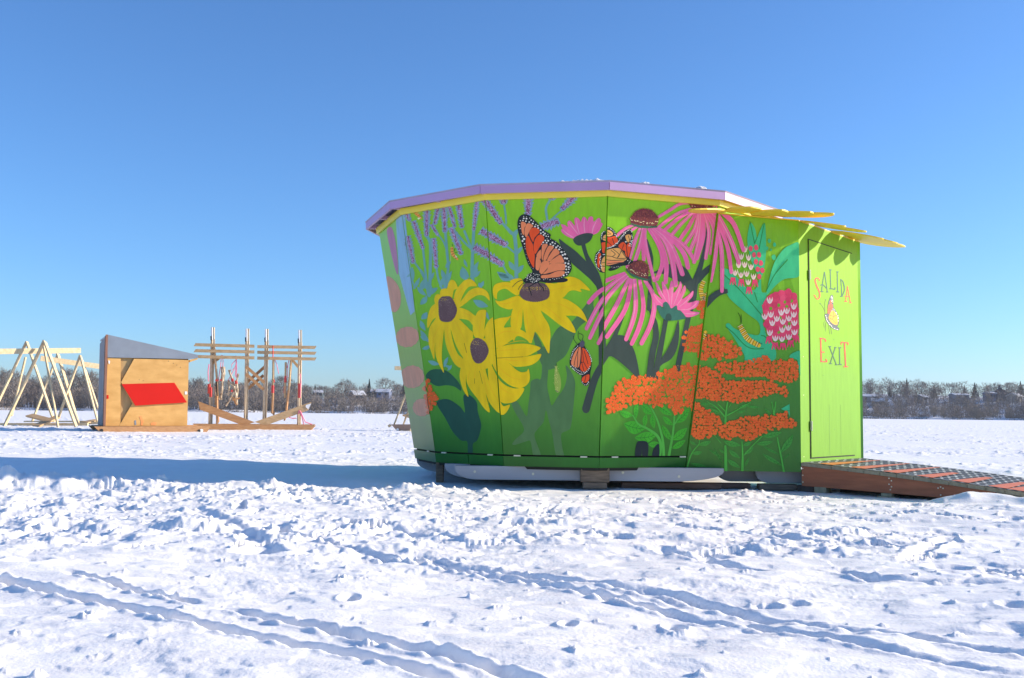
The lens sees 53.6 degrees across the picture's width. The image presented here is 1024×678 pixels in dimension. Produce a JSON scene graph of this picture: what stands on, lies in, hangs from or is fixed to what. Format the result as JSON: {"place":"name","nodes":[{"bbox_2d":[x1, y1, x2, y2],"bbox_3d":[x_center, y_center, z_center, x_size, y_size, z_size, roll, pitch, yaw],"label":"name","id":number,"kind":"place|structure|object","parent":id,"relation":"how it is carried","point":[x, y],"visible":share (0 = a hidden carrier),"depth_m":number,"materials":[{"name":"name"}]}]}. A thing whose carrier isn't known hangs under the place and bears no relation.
{"place":"outdoors","nodes":[
{"label":"outdoors","id":0,"kind":"place"},
{"bbox_2d":[375,389,392,401],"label":"house","id":1,"kind":"structure","parent":0,"point":[381,391],"depth_m":505.26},
{"bbox_2d":[0,410,1023,677],"bbox_3d":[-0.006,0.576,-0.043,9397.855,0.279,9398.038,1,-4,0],"label":"snow ground","id":2,"kind":"structure","parent":0,"point":[346,546],"depth_m":4.33,"materials":[{"name":"white snow"}]},
{"bbox_2d":[0,340,88,426],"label":"swing frame","id":3,"kind":"object","parent":2,"relation":"on","point":[44,349],"visible":0.87,"depth_m":37.97,"materials":[{"name":"brown wood"}]},
{"bbox_2d":[24,353,98,423],"bbox_3d":[-19.232,2.106,43.513,3.334,3.083,1.939,2,-4,-16],"label":"swing frame","id":4,"kind":"object","parent":2,"relation":"on","point":[75,363],"visible":0.75,"depth_m":43.58,"materials":[{"name":"brown wood"}]},
{"bbox_2d":[88,335,209,431],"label":"plywood shack","id":5,"kind":"structure","parent":2,"relation":"on","point":[143,387],"depth_m":29.86,"materials":[{"name":"brown wood"}]},
{"bbox_2d":[193,327,315,429],"bbox_3d":[-8.814,1.406,34.983,4.178,3.510,1.252,2,-4,-15],"label":"rope frame","id":6,"kind":"object","parent":2,"relation":"on","point":[264,422],"visible":0.98,"depth_m":34.52,"materials":[{"name":"brown wood"}]},
{"bbox_2d":[213,347,219,423],"bbox_3d":[-9.987,1.557,34.223,0.244,2.627,0.224,1,-4,0],"label":"hanging plank","id":7,"kind":"object","parent":6,"relation":"hanging from","point":[217,391],"visible":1,"depth_m":34.17,"materials":[{"name":"brown wood"}]},
{"bbox_2d":[214,355,224,404],"bbox_3d":[-9.860,1.377,34.232,0.343,1.683,0.175,2,-5,-22],"label":"driftwood bundle","id":8,"kind":"object","parent":6,"relation":"hanging from","point":[222,368],"visible":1,"depth_m":34.21,"materials":[{"name":"beige wood"}]},
{"bbox_2d":[225,355,239,405],"bbox_3d":[-9.442,1.423,34.353,0.480,1.735,0.168,2,-4,-15],"label":"driftwood bundle","id":9,"kind":"object","parent":6,"relation":"hanging from","point":[234,392],"visible":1,"depth_m":34.30,"materials":[{"name":"beige wood"}]},
{"bbox_2d":[270,360,278,414],"bbox_3d":[-8.136,1.640,34.675,0.228,1.994,0.228,-2,-5,29],"label":"hanging plank","id":10,"kind":"object","parent":6,"relation":"hanging from","point":[272,411],"visible":1,"depth_m":34.64,"materials":[{"name":"brown wood"}]},
{"bbox_2d":[284,360,291,420],"bbox_3d":[-7.703,1.708,34.816,0.231,2.195,0.244,1,-4,0],"label":"hanging plank","id":11,"kind":"object","parent":6,"relation":"hanging from","point":[285,382],"visible":1,"depth_m":34.78,"materials":[{"name":"brown wood"}]},
{"bbox_2d":[387,366,410,430],"bbox_3d":[-2.780,2.230,36.781,3.323,2.423,1.872,3,-5,-29],"label":"swing frame","id":12,"kind":"object","parent":2,"relation":"on","point":[402,427],"visible":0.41,"depth_m":36.30,"materials":[{"name":"brown wood"}]},
{"bbox_2d":[436,462,443,481],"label":"wood block","id":13,"kind":"structure","parent":2,"relation":"on","point":[439,473],"depth_m":9.64,"materials":[{"name":"wood"}]},
{"bbox_2d":[580,468,609,488],"bbox_3d":[0.733,1.228,8.995,0.256,0.186,0.120,1,-4,0],"label":"wood block","id":14,"kind":"object","parent":2,"relation":"on","point":[595,479],"depth_m":8.94,"materials":[{"name":"wood"}]},
{"bbox_2d":[365,180,904,482],"bbox_3d":[0.912,-0.005,10.350,4.920,2.765,4.236,-3,-6,43],"label":"painted hut","id":15,"kind":"object","parent":2,"relation":"on","point":[620,330],"visible":1,"depth_m":9.05,"materials":[{"name":"green paint"}]},
{"bbox_2d":[559,178,599,181],"bbox_3d":[0.574,-1.351,8.726,0.523,0.045,0.200,0,-4,10],"label":"snow patch","id":16,"kind":"object","parent":15,"relation":"on","point":[584,180],"visible":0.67,"depth_m":8.63,"materials":[{"name":"white snow"}]},
{"bbox_2d":[809,240,854,456],"bbox_3d":[3.067,0.113,9.707,0.034,2.003,1.045,-3,-6,40],"label":"door","id":17,"kind":"structure","parent":15,"relation":"in","point":[830,269],"depth_m":9.68,"materials":[{"name":"paint"}]},
{"bbox_2d":[620,481,721,488],"bbox_3d":[1.437,1.323,9.179,0.900,0.052,0.120,1,-4,0],"label":"wood block","id":18,"kind":"object","parent":2,"relation":"on","point":[685,485],"depth_m":9.12,"materials":[{"name":"wood"}]},
{"bbox_2d":[719,482,750,487],"bbox_3d":[2.006,1.334,9.248,0.320,0.044,0.100,1,-4,0],"label":"wood block","id":19,"kind":"object","parent":2,"relation":"on","point":[735,485],"depth_m":9.20,"materials":[{"name":"wood"}]},
{"bbox_2d":[797,485,813,491],"bbox_3d":[2.681,1.345,9.132,0.160,0.060,0.180,-3,-6,40],"label":"wood block","id":20,"kind":"object","parent":2,"relation":"on","point":[801,488],"depth_m":9.07,"materials":[{"name":"brown wood"}]},
{"bbox_2d":[814,487,829,492],"bbox_3d":[2.756,1.340,9.003,0.110,0.060,0.100,-3,-6,40],"label":"wood block","id":21,"kind":"object","parent":2,"relation":"on","point":[821,490],"depth_m":8.97,"materials":[{"name":"wood"}]},
{"bbox_2d":[877,493,899,497],"bbox_3d":[3.194,1.332,8.608,0.150,0.050,0.120,-3,-6,40],"label":"wood block","id":22,"kind":"object","parent":2,"relation":"on","point":[886,495],"depth_m":8.57,"materials":[{"name":"wood"}]},
{"bbox_2d":[840,489,937,497],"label":"wood block","id":23,"kind":"structure","parent":2,"relation":"on","point":[852,491],"depth_m":8.90,"materials":[{"name":"brown wood"}]},
{"bbox_2d":[801,458,1023,497],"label":"entrance ramp","id":24,"kind":"structure","parent":2,"relation":"on","point":[876,475],"depth_m":8.73,"materials":[{"name":"wood"}]},
{"bbox_2d":[0,393,1023,419],"bbox_3d":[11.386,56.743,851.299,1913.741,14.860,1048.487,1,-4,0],"label":"hillside","id":25,"kind":"structure","parent":0,"point":[388,412],"depth_m":463.32,"materials":[{"name":"plant"}]},
{"bbox_2d":[0,365,14,385],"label":"bare tree","id":26,"kind":"object","parent":25,"relation":"on","point":[4,374],"visible":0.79,"depth_m":434.15,"materials":[{"name":"grey plant"}]},
{"bbox_2d":[2,370,30,400],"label":"bare tree","id":27,"kind":"object","parent":25,"relation":"on","point":[16,375],"visible":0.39,"depth_m":448.97,"materials":[{"name":"grey plant"}]},
{"bbox_2d":[25,382,39,406],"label":"bare tree","id":28,"kind":"object","parent":25,"relation":"on","point":[34,385],"visible":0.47,"depth_m":434.17,"materials":[{"name":"grey plant"}]},
{"bbox_2d":[45,368,81,387],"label":"bare tree","id":29,"kind":"object","parent":25,"relation":"on","point":[68,373],"visible":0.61,"depth_m":438.50,"materials":[{"name":"grey plant"}]},
{"bbox_2d":[74,370,98,406],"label":"bare tree","id":30,"kind":"object","parent":25,"relation":"on","point":[90,376],"visible":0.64,"depth_m":440.55,"materials":[{"name":"grey plant"}]},
{"bbox_2d":[77,374,98,389],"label":"bare tree","id":31,"kind":"object","parent":25,"relation":"on","point":[94,381],"visible":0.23,"depth_m":459.24,"materials":[{"name":"grey plant"}]},
{"bbox_2d":[188,376,206,408],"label":"bare tree","id":32,"kind":"object","parent":25,"relation":"on","point":[200,382],"visible":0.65,"depth_m":462.62,"materials":[{"name":"grey plant"}]},
{"bbox_2d":[214,379,234,390],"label":"bare tree","id":33,"kind":"object","parent":25,"relation":"on","point":[225,382],"visible":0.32,"depth_m":476.00,"materials":[{"name":"grey plant"}]},
{"bbox_2d":[257,379,276,396],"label":"bare tree","id":34,"kind":"object","parent":25,"relation":"on","point":[269,384],"visible":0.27,"depth_m":491.30,"materials":[{"name":"grey plant"}]},
{"bbox_2d":[270,375,296,396],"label":"bare tree","id":35,"kind":"object","parent":25,"relation":"on","point":[281,378],"visible":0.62,"depth_m":498.90,"materials":[{"name":"grey plant"}]},
{"bbox_2d":[302,385,313,395],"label":"bare tree","id":36,"kind":"object","parent":25,"relation":"on","point":[305,388],"visible":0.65,"depth_m":511.58,"materials":[{"name":"grey plant"}]},
{"bbox_2d":[313,390,323,401],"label":"house","id":37,"kind":"structure","parent":25,"relation":"on","point":[321,392],"depth_m":510.19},
{"bbox_2d":[317,385,331,394],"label":"bare tree","id":38,"kind":"object","parent":25,"relation":"on","point":[325,387],"visible":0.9,"depth_m":518.65,"materials":[{"name":"grey plant"}]},
{"bbox_2d":[336,378,354,393],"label":"bare tree","id":39,"kind":"object","parent":25,"relation":"on","point":[345,384],"visible":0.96,"depth_m":505.76,"materials":[{"name":"grey plant"}]},
{"bbox_2d":[349,390,365,404],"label":"house","id":40,"kind":"structure","parent":25,"relation":"on","point":[358,393],"depth_m":497.78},
{"bbox_2d":[375,377,396,388],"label":"bare tree","id":41,"kind":"object","parent":25,"relation":"on","point":[381,381],"visible":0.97,"depth_m":519.86,"materials":[{"name":"grey plant"}]},
{"bbox_2d":[392,382,401,398],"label":"bare tree","id":42,"kind":"object","parent":25,"relation":"on","point":[396,387],"visible":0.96,"depth_m":511.62,"materials":[{"name":"grey plant"}]},
{"bbox_2d":[0,374,1023,419],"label":"woods","id":43,"kind":"object","parent":25,"relation":"on","point":[81,397],"visible":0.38,"depth_m":468.10,"materials":[{"name":"brown plant"}]},
{"bbox_2d":[862,381,877,393],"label":"bare tree","id":44,"kind":"object","parent":25,"relation":"on","point":[874,385],"visible":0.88,"depth_m":543.25,"materials":[{"name":"grey plant"}]},
{"bbox_2d":[863,394,877,401],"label":"house","id":45,"kind":"structure","parent":25,"relation":"on","point":[868,396],"depth_m":530.09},
{"bbox_2d":[871,398,884,404],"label":"house","id":46,"kind":"structure","parent":25,"relation":"on","point":[878,400],"depth_m":518.74,"materials":[{"name":"grey"}]},
{"bbox_2d":[912,381,927,392],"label":"bare tree","id":47,"kind":"object","parent":25,"relation":"on","point":[923,383],"visible":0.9,"depth_m":540.65,"materials":[{"name":"grey plant"}]},
{"bbox_2d":[916,394,927,402],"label":"house","id":48,"kind":"structure","parent":25,"relation":"on","point":[918,396],"depth_m":517.91,"materials":[{"name":"grey"}]},
{"bbox_2d":[942,382,958,392],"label":"bare tree","id":49,"kind":"object","parent":25,"relation":"on","point":[951,384],"visible":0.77,"depth_m":534.13,"materials":[{"name":"grey plant"}]},
{"bbox_2d":[948,393,969,402],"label":"house","id":50,"kind":"structure","parent":25,"relation":"on","point":[953,395],"depth_m":512.77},
{"bbox_2d":[970,382,977,398],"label":"spruce tree","id":51,"kind":"object","parent":25,"relation":"on","point":[974,388],"visible":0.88,"depth_m":525.37,"materials":[{"name":"green plant"}]},
{"bbox_2d":[994,386,1008,399],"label":"tree","id":52,"kind":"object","parent":25,"relation":"on","point":[1000,389],"depth_m":516.04,"materials":[{"name":"grey plant"}]},
{"bbox_2d":[1003,382,1017,392],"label":"bare tree","id":53,"kind":"object","parent":25,"relation":"on","point":[1009,384],"visible":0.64,"depth_m":530.43,"materials":[{"name":"grey plant"}]},
{"bbox_2d":[1006,393,1023,402],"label":"house","id":54,"kind":"structure","parent":25,"relation":"on","point":[1009,396],"depth_m":505.37,"materials":[{"name":"grey"}]},
{"bbox_2d":[0,0,1023,397],"label":"sky","id":55,"kind":"structure","parent":0,"point":[172,171],"materials":[{"name":"blue"}]},
{"bbox_2d":[757,483,796,489],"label":"wood block","id":56,"kind":"structure","parent":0,"point":[771,486],"depth_m":9.15,"materials":[{"name":"wood"}]},
{"bbox_2d":[981,392,995,401],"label":"house","id":57,"kind":"structure","parent":0,"point":[993,393],"depth_m":513.06,"materials":[{"name":"grey"}]}
]}

